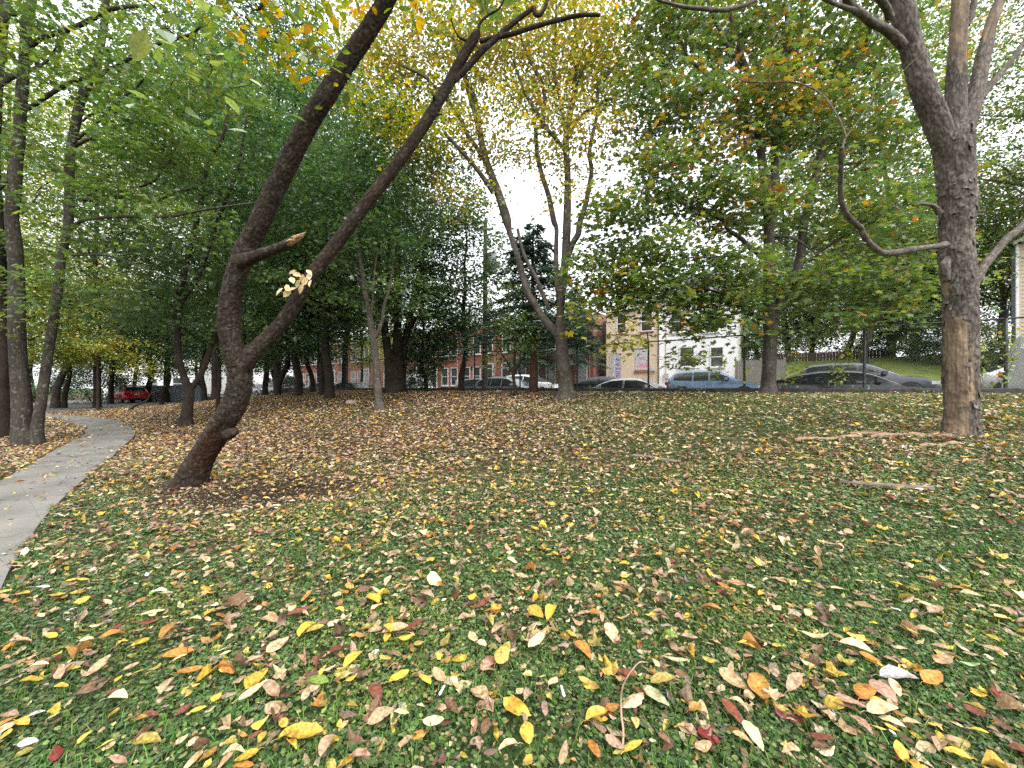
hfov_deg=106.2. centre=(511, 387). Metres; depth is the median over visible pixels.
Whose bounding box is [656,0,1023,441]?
dead tree
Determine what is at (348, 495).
fallen stick
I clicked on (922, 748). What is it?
fallen leaf
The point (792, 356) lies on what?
climbing vine
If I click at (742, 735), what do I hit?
fallen leaf
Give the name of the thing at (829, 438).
bark strip
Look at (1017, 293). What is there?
beige house
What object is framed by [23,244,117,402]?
woodland tree
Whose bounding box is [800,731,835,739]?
fallen leaf
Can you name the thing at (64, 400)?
woodland tree
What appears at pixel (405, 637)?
fallen leaf
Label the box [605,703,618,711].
fallen leaf
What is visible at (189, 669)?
fallen leaf
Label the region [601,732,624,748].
fallen leaf
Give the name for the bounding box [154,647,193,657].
fallen leaf
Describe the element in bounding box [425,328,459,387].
row house
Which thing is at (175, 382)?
window
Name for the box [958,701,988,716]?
fallen leaf
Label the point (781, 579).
fallen leaf
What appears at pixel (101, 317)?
tall tree
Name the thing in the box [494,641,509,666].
fallen leaf
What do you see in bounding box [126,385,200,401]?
boundary wall
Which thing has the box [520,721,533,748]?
fallen leaf
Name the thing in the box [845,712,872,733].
fallen leaf
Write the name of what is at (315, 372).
row house
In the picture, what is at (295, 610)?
fallen leaf
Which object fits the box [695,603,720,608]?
fallen leaf
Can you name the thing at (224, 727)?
fallen leaf
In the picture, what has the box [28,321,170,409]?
sapling
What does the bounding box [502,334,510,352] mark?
window
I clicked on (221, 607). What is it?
fallen leaf
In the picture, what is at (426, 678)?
fallen leaf
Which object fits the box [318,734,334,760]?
fallen leaf
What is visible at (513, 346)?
sapling
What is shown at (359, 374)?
window
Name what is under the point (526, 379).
parked car
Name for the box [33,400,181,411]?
parking lot
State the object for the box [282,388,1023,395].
park wall
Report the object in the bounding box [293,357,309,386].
row house
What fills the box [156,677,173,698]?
fallen leaf
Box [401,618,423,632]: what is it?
fallen leaf
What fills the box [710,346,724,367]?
window
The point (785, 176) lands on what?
tall tree
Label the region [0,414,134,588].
path
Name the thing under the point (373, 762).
clover
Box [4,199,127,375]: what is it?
woodland tree
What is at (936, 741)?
fallen leaf
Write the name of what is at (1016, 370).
parked van
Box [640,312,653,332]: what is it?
window
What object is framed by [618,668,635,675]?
fallen leaf
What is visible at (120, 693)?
fallen leaf
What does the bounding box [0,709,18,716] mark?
fallen leaf
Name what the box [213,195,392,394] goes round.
woodland tree
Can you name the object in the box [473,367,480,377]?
window
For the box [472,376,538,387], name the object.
parked car
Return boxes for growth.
[0,393,1023,496]
[45,391,900,442]
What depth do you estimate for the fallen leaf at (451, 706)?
1.75 m
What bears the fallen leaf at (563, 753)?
on the leaf litter at (1004, 697)
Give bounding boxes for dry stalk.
[620,661,646,744]
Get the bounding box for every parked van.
[268,376,306,393]
[384,374,432,387]
[998,336,1023,387]
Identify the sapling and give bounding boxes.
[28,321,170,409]
[183,184,273,410]
[466,276,548,395]
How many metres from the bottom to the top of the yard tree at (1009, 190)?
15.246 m
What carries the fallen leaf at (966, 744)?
on the clover at (373, 762)
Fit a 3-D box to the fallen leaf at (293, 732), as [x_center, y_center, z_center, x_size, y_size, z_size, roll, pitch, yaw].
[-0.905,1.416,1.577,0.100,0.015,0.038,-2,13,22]
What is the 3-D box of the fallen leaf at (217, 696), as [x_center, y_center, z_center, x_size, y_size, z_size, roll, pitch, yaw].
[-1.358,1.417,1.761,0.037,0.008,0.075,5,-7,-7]
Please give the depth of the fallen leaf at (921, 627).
2.20 m
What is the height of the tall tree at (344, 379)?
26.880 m
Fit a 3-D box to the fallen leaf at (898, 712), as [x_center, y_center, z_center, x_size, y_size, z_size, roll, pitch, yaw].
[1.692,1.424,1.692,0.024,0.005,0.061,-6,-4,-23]
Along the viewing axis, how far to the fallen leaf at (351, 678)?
1.88 m
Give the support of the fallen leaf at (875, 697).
on the clover at (373, 762)
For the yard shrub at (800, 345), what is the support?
on the ground at (318, 493)
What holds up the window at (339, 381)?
in the row house at (337, 374)
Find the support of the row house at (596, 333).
on the ground at (318, 493)
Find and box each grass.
[0,391,1023,544]
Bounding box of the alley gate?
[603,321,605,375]
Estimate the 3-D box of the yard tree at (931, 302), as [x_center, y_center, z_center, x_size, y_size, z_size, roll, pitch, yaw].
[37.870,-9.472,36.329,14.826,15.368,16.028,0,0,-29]
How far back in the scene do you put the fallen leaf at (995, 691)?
1.78 m
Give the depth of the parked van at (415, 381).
26.86 m
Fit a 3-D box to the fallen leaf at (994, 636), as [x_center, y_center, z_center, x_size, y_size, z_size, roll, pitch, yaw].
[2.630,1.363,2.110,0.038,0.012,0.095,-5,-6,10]
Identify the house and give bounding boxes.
[103,348,163,396]
[170,344,199,384]
[204,353,271,393]
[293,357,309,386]
[310,357,316,382]
[329,339,348,382]
[349,338,371,385]
[372,335,392,387]
[406,332,425,373]
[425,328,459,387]
[460,319,497,379]
[498,320,541,377]
[542,312,605,383]
[605,304,658,383]
[657,269,748,386]
[1005,236,1023,342]
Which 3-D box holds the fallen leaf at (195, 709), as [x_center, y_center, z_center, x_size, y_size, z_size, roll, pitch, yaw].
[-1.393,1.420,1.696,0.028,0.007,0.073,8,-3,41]
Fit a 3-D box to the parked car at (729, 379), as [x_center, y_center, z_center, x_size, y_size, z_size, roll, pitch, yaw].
[11.055,-0.104,21.027,4.704,1.762,2.219,0,0,34]
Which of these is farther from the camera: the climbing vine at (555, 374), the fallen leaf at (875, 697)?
the climbing vine at (555, 374)
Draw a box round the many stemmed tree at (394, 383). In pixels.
[313,89,496,393]
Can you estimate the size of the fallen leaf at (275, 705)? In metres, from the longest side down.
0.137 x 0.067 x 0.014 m
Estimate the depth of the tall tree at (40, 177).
23.98 m
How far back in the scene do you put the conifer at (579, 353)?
30.61 m
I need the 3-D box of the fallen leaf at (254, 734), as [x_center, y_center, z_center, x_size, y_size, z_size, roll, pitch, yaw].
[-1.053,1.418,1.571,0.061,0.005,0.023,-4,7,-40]
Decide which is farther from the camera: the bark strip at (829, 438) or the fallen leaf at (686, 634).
the bark strip at (829, 438)
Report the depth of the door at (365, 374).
48.88 m
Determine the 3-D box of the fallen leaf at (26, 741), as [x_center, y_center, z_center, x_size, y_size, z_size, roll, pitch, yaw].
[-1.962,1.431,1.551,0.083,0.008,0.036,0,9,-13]
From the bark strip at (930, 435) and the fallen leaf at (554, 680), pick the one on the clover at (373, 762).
the fallen leaf at (554, 680)
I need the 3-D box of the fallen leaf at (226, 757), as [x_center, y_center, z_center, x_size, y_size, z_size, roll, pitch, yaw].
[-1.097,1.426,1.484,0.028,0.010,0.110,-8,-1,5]
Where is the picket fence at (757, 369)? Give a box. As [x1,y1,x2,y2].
[735,357,785,383]
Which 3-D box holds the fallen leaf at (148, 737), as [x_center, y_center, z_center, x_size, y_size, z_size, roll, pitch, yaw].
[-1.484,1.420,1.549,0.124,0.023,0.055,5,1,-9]
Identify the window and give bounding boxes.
[173,378,181,384]
[338,372,341,382]
[357,371,360,381]
[441,368,447,385]
[451,367,457,385]
[464,367,469,379]
[472,339,480,354]
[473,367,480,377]
[488,338,492,353]
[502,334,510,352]
[517,365,525,374]
[546,364,555,383]
[615,314,625,334]
[634,348,646,372]
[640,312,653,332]
[670,310,683,333]
[679,346,695,367]
[703,316,719,333]
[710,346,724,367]
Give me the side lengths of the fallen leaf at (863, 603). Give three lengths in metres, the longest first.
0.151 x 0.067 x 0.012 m
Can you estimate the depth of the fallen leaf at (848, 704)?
1.73 m
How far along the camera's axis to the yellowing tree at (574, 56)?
12.46 m
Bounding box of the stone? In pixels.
[346,400,357,404]
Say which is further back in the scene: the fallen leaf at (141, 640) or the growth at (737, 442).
the growth at (737, 442)
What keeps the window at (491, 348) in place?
in the row house at (479, 349)
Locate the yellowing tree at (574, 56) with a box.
[306,0,667,399]
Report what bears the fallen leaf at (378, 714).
on the clover at (373, 762)
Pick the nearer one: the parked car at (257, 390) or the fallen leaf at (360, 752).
the fallen leaf at (360, 752)
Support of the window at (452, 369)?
in the row house at (449, 375)
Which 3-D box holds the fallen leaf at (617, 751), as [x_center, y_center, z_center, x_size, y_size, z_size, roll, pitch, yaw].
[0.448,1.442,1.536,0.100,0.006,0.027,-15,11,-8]
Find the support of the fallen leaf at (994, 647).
on the clover at (373, 762)
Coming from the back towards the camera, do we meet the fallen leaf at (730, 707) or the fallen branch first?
the fallen branch
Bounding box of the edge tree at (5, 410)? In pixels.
[0,0,94,437]
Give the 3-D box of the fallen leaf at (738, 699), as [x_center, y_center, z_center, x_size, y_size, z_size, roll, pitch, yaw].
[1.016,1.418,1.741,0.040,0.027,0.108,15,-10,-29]
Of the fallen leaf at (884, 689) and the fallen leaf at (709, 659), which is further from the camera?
the fallen leaf at (709, 659)
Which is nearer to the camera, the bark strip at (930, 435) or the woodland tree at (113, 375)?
the bark strip at (930, 435)
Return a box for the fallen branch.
[128,390,160,409]
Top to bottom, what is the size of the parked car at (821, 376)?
1.527 m
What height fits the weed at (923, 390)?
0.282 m
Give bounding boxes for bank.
[786,354,992,387]
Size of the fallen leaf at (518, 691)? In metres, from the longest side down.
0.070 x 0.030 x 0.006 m
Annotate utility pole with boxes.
[476,220,496,387]
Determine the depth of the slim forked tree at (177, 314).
13.08 m
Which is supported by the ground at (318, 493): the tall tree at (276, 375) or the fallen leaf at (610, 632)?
the tall tree at (276, 375)
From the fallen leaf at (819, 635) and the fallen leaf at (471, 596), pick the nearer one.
the fallen leaf at (819, 635)
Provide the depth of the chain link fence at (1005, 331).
13.33 m
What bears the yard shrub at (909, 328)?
on the ground at (318, 493)
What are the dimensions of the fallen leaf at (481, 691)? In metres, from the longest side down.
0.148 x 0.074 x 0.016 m
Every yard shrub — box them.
[740,318,783,361]
[752,303,831,359]
[797,291,883,357]
[840,317,926,356]
[853,285,941,355]
[883,335,940,360]
[902,302,985,364]
[931,266,1011,350]
[980,318,1014,370]
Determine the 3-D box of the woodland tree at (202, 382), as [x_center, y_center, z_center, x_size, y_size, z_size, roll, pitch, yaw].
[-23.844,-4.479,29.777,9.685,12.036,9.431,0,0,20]
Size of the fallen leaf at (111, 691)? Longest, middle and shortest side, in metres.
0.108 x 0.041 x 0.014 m
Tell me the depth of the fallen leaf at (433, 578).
2.86 m
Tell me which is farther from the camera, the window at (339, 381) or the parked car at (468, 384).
the window at (339, 381)
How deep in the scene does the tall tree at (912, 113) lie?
26.08 m
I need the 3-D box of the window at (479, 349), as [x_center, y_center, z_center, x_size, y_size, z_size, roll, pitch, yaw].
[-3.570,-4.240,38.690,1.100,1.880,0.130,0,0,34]
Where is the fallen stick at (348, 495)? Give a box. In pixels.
[319,490,389,498]
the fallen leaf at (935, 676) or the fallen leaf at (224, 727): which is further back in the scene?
the fallen leaf at (935, 676)
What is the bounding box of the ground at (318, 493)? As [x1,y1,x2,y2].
[0,353,1023,767]
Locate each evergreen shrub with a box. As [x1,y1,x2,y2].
[30,356,149,403]
[393,328,457,390]
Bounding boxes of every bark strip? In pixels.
[794,434,862,440]
[849,431,981,437]
[870,431,939,437]
[918,441,959,447]
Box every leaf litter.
[0,390,1023,473]
[0,413,1023,767]
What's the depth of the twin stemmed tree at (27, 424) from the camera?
9.94 m
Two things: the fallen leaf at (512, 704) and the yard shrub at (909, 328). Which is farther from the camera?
the yard shrub at (909, 328)
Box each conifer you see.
[456,223,605,391]
[498,307,556,371]
[545,286,610,383]
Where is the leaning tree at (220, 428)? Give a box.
[62,0,599,490]
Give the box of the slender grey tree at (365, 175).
[226,46,482,410]
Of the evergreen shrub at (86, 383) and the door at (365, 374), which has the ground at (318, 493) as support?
the evergreen shrub at (86, 383)
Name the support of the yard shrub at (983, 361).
on the bank
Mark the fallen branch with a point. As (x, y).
(139, 403)
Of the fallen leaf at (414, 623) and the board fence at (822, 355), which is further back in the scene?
the board fence at (822, 355)
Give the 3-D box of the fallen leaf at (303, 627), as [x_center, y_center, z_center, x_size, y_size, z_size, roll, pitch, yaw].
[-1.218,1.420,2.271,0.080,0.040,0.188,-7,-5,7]
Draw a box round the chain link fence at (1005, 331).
[282,302,1023,387]
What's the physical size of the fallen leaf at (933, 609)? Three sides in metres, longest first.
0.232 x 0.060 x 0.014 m
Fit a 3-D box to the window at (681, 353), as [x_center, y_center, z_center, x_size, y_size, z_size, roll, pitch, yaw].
[12.581,-2.188,27.678,1.159,1.548,0.130,0,0,34]
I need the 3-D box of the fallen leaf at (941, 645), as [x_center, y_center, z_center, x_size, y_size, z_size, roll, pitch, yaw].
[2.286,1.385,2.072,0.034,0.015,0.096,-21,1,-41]
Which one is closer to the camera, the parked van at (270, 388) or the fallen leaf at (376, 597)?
the fallen leaf at (376, 597)
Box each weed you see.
[667,383,683,391]
[851,383,876,392]
[912,386,938,392]
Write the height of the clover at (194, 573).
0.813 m
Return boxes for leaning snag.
[49,363,70,407]
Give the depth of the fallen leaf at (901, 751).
1.50 m
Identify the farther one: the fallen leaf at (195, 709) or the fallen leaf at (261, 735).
the fallen leaf at (195, 709)
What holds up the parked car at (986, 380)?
on the road
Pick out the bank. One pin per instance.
(902, 366)
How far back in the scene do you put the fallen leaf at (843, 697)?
1.74 m
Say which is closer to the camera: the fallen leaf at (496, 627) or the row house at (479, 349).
the fallen leaf at (496, 627)
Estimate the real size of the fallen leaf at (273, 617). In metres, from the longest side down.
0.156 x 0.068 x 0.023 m
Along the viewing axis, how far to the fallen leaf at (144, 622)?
2.35 m
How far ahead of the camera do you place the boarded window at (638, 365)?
29.50 m
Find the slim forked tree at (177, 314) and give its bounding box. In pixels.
[24,33,350,427]
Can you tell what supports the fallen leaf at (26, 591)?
on the clover at (194, 573)
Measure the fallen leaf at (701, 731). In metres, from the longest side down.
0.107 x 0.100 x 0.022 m
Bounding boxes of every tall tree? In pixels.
[1,0,141,324]
[1,7,207,407]
[46,69,238,401]
[63,0,290,399]
[87,0,360,344]
[115,0,374,393]
[230,87,373,381]
[251,0,447,387]
[337,137,458,351]
[713,88,876,361]
[779,0,1023,356]
[869,0,1023,245]
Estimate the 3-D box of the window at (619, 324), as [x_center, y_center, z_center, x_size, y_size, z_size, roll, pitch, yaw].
[8.629,-5.019,30.373,0.891,1.627,0.130,0,0,34]
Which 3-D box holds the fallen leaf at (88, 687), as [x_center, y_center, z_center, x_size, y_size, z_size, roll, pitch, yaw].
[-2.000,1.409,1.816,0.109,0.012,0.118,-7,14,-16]
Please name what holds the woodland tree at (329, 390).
on the ground at (318, 493)
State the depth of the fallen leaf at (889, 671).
1.90 m
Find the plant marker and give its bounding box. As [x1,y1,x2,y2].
[560,685,564,696]
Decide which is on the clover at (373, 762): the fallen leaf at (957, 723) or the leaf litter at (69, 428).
the fallen leaf at (957, 723)
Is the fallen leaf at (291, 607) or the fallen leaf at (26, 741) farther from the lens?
the fallen leaf at (291, 607)
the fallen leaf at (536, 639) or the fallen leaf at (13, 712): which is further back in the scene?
the fallen leaf at (536, 639)
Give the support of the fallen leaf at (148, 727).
on the leaf litter at (1004, 697)
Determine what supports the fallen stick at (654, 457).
on the ground at (318, 493)
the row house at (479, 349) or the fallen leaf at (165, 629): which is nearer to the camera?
the fallen leaf at (165, 629)
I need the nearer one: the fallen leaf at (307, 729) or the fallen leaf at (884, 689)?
the fallen leaf at (307, 729)
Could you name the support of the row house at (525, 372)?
on the ground at (318, 493)
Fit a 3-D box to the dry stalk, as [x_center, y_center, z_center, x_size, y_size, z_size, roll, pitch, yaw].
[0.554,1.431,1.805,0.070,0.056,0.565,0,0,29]
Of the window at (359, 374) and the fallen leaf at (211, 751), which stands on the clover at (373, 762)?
the fallen leaf at (211, 751)
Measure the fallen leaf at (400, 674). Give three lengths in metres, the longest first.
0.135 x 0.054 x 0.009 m
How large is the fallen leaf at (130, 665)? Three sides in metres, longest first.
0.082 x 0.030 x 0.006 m
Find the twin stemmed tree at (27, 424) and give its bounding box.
[0,0,284,446]
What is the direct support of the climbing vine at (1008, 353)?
attached to the chain link fence at (1005, 331)
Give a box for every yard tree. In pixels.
[731,240,837,356]
[750,244,866,360]
[777,168,978,355]
[783,172,990,363]
[824,217,1023,356]
[837,214,1023,338]
[884,163,1023,363]
[892,123,1023,312]
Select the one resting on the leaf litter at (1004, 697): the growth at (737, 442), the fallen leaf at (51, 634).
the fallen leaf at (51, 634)
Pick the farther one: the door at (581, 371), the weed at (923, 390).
the door at (581, 371)
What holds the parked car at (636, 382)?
on the road
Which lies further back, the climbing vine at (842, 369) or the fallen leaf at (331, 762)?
the climbing vine at (842, 369)
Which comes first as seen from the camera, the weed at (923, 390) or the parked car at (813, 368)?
the weed at (923, 390)
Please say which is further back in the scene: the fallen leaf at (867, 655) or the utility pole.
the utility pole
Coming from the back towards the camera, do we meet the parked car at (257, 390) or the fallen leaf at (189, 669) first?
the parked car at (257, 390)
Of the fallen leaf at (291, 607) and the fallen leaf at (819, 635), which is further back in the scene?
the fallen leaf at (291, 607)
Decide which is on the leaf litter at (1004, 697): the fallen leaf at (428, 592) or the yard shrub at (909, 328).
the fallen leaf at (428, 592)
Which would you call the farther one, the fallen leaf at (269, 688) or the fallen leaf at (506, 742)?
the fallen leaf at (269, 688)
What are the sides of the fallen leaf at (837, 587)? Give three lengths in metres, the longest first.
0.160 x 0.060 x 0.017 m
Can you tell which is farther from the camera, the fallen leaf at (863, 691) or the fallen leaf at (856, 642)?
the fallen leaf at (856, 642)
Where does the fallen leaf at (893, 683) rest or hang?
on the clover at (373, 762)
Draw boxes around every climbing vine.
[548,367,557,387]
[777,340,824,387]
[827,335,865,387]
[980,316,1023,387]
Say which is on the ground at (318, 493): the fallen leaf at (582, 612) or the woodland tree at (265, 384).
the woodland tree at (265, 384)
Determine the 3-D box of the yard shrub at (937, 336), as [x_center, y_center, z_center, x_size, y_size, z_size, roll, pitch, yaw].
[25.506,-3.006,22.684,3.395,4.034,3.477,0,0,-5]
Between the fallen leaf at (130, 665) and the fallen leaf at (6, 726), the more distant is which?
the fallen leaf at (130, 665)
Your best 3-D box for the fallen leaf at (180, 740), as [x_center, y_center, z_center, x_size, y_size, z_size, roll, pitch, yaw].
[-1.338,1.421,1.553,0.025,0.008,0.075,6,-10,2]
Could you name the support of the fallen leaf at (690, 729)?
on the clover at (373, 762)
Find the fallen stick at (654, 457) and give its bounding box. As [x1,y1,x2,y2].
[633,454,680,462]
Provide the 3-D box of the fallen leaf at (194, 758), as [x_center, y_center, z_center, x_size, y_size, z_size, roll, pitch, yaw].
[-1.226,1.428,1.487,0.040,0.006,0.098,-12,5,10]
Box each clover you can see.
[0,443,1023,609]
[0,583,1023,767]
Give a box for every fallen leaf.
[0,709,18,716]
[0,721,14,731]
[0,728,11,739]
[10,590,29,595]
[13,715,29,724]
[14,737,37,746]
[18,661,48,673]
[28,710,45,715]
[45,632,57,637]
[48,592,63,595]
[48,745,62,764]
[72,675,106,697]
[74,730,90,746]
[76,636,93,641]
[80,654,110,681]
[95,629,125,638]
[100,689,127,700]
[105,688,118,693]
[119,662,138,671]
[126,732,160,744]
[129,637,148,646]
[131,714,147,719]
[134,618,160,624]
[136,609,164,614]
[136,723,152,737]
[140,710,158,716]
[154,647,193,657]
[156,622,175,642]
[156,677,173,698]
[170,666,203,674]
[173,733,188,746]
[174,704,191,715]
[183,745,205,767]
[186,705,205,713]
[187,736,198,747]
[195,746,216,765]
[203,622,224,625]
[209,631,221,642]
[210,692,221,703]
[214,604,232,608]
[215,725,229,729]
[217,745,238,767]
[218,657,234,673]
[221,589,256,610]
[232,679,266,703]
[232,760,257,767]
[234,747,263,760]
[240,667,267,694]
[245,654,263,661]
[247,730,262,738]
[256,614,277,621]
[257,731,266,745]
[261,701,287,713]
[263,636,288,652]
[263,676,279,695]
[271,722,302,742]
[279,717,287,727]
[284,727,299,737]
[286,738,296,748]
[288,605,295,610]
[288,606,312,614]
[295,621,315,639]
[296,722,322,738]
[302,674,328,683]
[303,624,323,633]
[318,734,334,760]
[326,644,345,654]
[327,758,335,767]
[332,735,338,740]
[338,753,353,766]
[342,651,361,667]
[343,673,356,681]
[347,748,369,756]
[361,706,394,726]
[366,625,382,631]
[367,593,380,602]
[368,681,382,702]
[376,622,407,633]
[383,623,392,631]
[384,669,408,683]
[396,633,413,640]
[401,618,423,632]
[414,589,433,596]
[419,671,430,683]
[419,715,443,725]
[427,569,440,585]
[432,664,444,680]
[443,693,458,713]
[467,593,475,599]
[470,685,487,699]
[473,596,490,609]
[477,639,485,645]
[480,656,495,667]
[481,717,489,735]
[491,604,501,610]
[492,622,508,632]
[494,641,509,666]
[498,694,529,715]
[498,738,522,750]
[515,688,523,693]
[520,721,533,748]
[523,687,531,701]
[527,604,542,617]
[528,631,544,646]
[545,602,556,620]
[548,677,557,685]
[558,740,567,767]
[572,638,590,658]
[576,610,589,614]
[581,705,607,723]
[585,715,607,720]
[588,739,600,761]
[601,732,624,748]
[604,619,618,643]
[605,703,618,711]
[613,744,626,753]
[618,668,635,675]
[619,692,643,710]
[621,740,641,753]
[635,683,668,705]
[645,671,675,683]
[655,731,670,743]
[662,655,687,661]
[679,632,697,637]
[681,721,701,739]
[689,701,701,710]
[691,739,711,751]
[693,725,720,745]
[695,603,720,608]
[701,655,716,662]
[714,664,749,689]
[718,693,742,725]
[724,579,743,584]
[724,696,748,711]
[732,730,758,749]
[740,714,763,751]
[747,669,769,699]
[757,687,784,697]
[771,577,790,582]
[784,672,802,694]
[798,630,829,637]
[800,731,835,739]
[811,740,832,747]
[827,586,850,591]
[829,692,866,706]
[834,699,863,713]
[839,637,872,651]
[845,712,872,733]
[853,683,876,700]
[854,601,873,607]
[856,650,880,661]
[861,699,897,713]
[866,675,896,702]
[867,696,881,701]
[871,664,918,678]
[873,715,905,726]
[883,722,899,730]
[888,678,901,696]
[892,710,904,715]
[893,739,909,766]
[899,717,922,724]
[905,758,921,767]
[915,740,935,752]
[917,624,938,634]
[919,669,942,684]
[924,604,943,613]
[924,642,948,648]
[931,736,948,750]
[932,654,952,663]
[943,746,977,760]
[945,720,962,726]
[946,737,969,749]
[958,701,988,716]
[959,589,982,596]
[965,727,988,732]
[977,643,1003,650]
[983,632,999,640]
[984,760,1016,767]
[986,686,1003,696]
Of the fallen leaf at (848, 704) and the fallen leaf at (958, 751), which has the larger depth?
the fallen leaf at (848, 704)
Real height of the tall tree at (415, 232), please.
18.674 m
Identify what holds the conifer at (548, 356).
on the ground at (318, 493)
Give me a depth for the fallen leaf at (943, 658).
1.98 m
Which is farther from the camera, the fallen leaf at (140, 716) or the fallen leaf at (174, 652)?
the fallen leaf at (174, 652)
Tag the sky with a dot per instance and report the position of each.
(529, 199)
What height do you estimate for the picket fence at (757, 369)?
3.150 m
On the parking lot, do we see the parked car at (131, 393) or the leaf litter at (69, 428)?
the parked car at (131, 393)
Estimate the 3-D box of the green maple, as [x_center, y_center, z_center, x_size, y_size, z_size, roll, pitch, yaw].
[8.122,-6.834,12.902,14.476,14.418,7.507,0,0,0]
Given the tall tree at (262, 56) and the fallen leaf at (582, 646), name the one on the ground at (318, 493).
the tall tree at (262, 56)
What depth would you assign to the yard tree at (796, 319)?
31.32 m
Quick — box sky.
[2,0,1023,388]
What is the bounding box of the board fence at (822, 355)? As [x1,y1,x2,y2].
[777,350,892,361]
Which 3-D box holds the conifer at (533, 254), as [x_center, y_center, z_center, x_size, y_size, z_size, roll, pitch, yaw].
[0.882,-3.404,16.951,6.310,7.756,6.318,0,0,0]
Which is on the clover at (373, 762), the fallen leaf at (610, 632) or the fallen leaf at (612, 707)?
the fallen leaf at (610, 632)
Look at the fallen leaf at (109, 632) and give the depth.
2.23 m
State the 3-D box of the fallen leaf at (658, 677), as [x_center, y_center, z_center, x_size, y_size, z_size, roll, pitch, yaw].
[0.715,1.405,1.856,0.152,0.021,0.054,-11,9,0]
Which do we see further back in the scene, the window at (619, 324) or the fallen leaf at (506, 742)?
the window at (619, 324)
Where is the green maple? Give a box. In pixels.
[542,0,1014,394]
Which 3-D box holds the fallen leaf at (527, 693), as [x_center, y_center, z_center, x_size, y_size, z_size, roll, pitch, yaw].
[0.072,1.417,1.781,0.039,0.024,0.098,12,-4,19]
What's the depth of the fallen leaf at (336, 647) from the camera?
2.13 m
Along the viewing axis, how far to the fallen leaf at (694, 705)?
1.70 m
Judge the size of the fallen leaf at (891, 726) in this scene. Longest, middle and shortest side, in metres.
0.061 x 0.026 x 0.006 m
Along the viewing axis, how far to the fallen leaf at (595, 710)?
1.68 m
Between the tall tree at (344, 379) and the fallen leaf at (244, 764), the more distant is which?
the tall tree at (344, 379)
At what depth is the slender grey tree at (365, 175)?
13.01 m
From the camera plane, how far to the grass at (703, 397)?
5.17 m
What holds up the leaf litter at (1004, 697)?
on the ground at (318, 493)
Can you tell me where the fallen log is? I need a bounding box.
[840,478,934,491]
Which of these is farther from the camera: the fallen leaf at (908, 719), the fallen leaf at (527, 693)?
the fallen leaf at (527, 693)
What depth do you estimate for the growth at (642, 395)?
12.23 m
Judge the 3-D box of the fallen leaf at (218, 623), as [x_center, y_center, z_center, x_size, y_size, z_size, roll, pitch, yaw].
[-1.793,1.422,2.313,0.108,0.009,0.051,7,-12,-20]
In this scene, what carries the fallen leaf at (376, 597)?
on the leaf litter at (1004, 697)
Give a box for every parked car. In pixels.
[105,386,148,402]
[251,383,268,395]
[334,382,372,387]
[455,378,481,387]
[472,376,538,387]
[510,374,557,387]
[573,376,620,387]
[592,378,665,387]
[665,370,759,387]
[776,370,919,387]
[799,362,940,387]
[981,364,1003,387]
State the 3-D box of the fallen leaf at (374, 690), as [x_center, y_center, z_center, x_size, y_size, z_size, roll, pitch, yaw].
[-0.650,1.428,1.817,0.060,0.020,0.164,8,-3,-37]
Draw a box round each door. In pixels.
[364,373,368,384]
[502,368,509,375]
[578,366,585,382]
[610,353,620,377]
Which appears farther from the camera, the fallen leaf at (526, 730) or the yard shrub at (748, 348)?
the yard shrub at (748, 348)
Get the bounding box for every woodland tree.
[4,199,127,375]
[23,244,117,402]
[24,247,163,407]
[34,275,173,403]
[74,269,185,385]
[78,276,209,404]
[80,261,209,401]
[103,256,249,400]
[154,276,224,384]
[163,199,340,395]
[182,261,317,394]
[184,264,283,386]
[194,92,444,399]
[196,168,381,396]
[202,288,315,383]
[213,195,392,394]
[243,219,370,391]
[331,290,404,381]
[374,171,540,390]
[375,247,479,390]
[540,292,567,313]
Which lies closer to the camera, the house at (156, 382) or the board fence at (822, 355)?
the board fence at (822, 355)
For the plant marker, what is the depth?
1.80 m
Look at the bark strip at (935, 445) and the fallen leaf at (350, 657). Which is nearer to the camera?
the fallen leaf at (350, 657)
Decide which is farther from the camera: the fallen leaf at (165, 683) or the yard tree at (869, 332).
the yard tree at (869, 332)
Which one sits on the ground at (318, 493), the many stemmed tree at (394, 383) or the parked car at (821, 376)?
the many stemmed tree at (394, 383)
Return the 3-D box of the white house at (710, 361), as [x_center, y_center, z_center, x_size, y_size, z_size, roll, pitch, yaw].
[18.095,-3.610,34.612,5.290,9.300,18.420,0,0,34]

